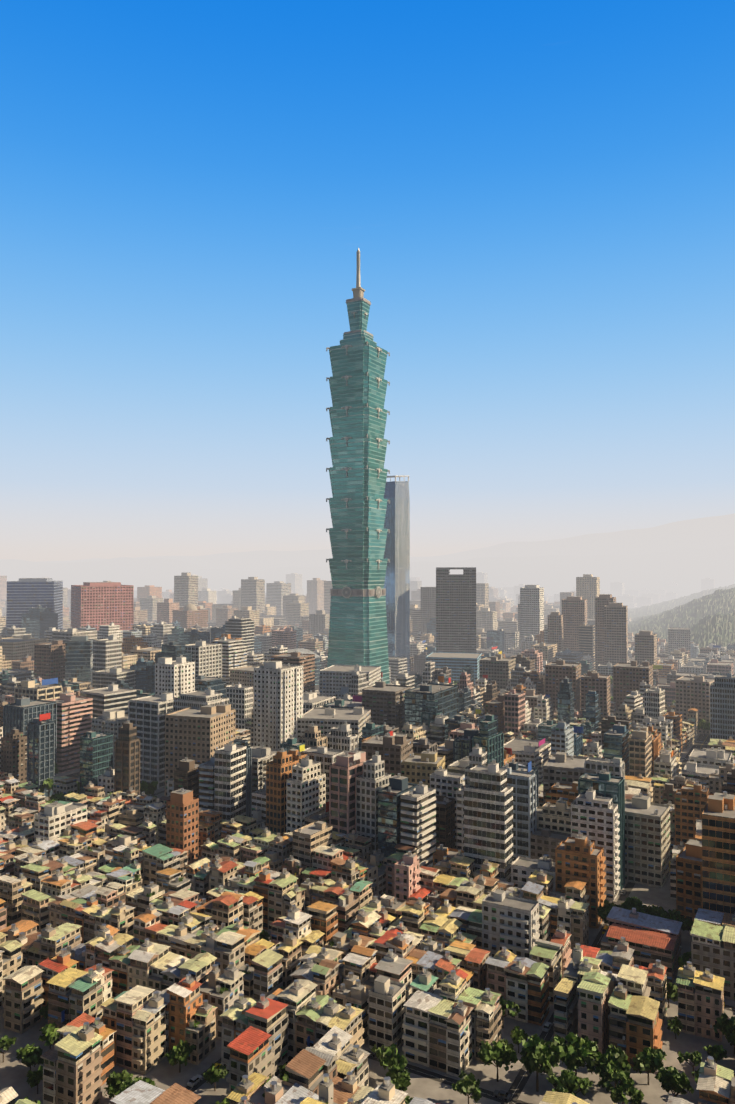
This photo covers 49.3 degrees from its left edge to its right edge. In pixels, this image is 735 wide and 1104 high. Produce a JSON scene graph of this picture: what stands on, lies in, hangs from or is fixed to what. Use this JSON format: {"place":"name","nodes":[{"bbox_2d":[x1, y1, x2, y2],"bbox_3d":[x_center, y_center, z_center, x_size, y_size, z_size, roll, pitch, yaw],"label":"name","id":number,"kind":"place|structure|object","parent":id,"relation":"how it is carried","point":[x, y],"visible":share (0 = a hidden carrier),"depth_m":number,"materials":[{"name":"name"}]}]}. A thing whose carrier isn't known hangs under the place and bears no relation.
{"place":"outdoors","nodes":[
{"label":"outdoors","id":0,"kind":"place"},
{"bbox_2d":[0,513,734,597],"bbox_3d":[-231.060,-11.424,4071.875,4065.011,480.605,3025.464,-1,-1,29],"label":"ridge hills","id":1,"kind":"structure","parent":0,"point":[687,556],"depth_m":3859.26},
{"bbox_2d":[0,0,734,561],"label":"sky","id":2,"kind":"structure","parent":0,"point":[536,198],"materials":[{"name":"blue"}]},
{"bbox_2d":[54,671,734,1103],"bbox_3d":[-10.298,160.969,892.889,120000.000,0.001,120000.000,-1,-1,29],"label":"road","id":3,"kind":"structure","parent":0,"point":[516,1087],"depth_m":227.85,"materials":[{"name":"grey asphalt"}]},
{"bbox_2d":[326,248,389,683],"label":"skyscraper","id":4,"kind":"structure","parent":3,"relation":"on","point":[358,382],"depth_m":878.05,"materials":[{"name":"teal glass"}]},
{"bbox_2d":[0,671,734,1103],"bbox_3d":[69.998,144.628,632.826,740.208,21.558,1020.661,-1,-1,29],"label":"tree","id":5,"kind":"object","parent":3,"relation":"on","point":[574,1053],"depth_m":218.80,"materials":[{"name":"green plant"}]},
{"bbox_2d":[0,572,734,652],"bbox_3d":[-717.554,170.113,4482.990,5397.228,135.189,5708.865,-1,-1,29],"label":"city","id":6,"kind":"object","parent":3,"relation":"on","point":[277,605],"visible":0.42,"depth_m":1648.33,"materials":[{"name":"concrete"}]},
{"bbox_2d":[0,567,734,1103],"bbox_3d":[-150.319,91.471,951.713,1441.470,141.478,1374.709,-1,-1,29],"label":"city buildings","id":7,"kind":"structure","parent":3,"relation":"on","point":[538,787],"depth_m":347.42,"materials":[{"name":"concrete"}]},
{"bbox_2d":[384,476,409,673],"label":"skyscraper","id":8,"kind":"structure","parent":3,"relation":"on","point":[397,554],"depth_m":1061.33,"materials":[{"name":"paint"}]},
{"bbox_2d":[628,584,734,652],"bbox_3d":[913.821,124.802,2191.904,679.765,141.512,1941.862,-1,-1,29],"label":"hill forest","id":9,"kind":"object","parent":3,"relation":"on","point":[707,617],"visible":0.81,"depth_m":1726.24,"materials":[{"name":"green plant"}]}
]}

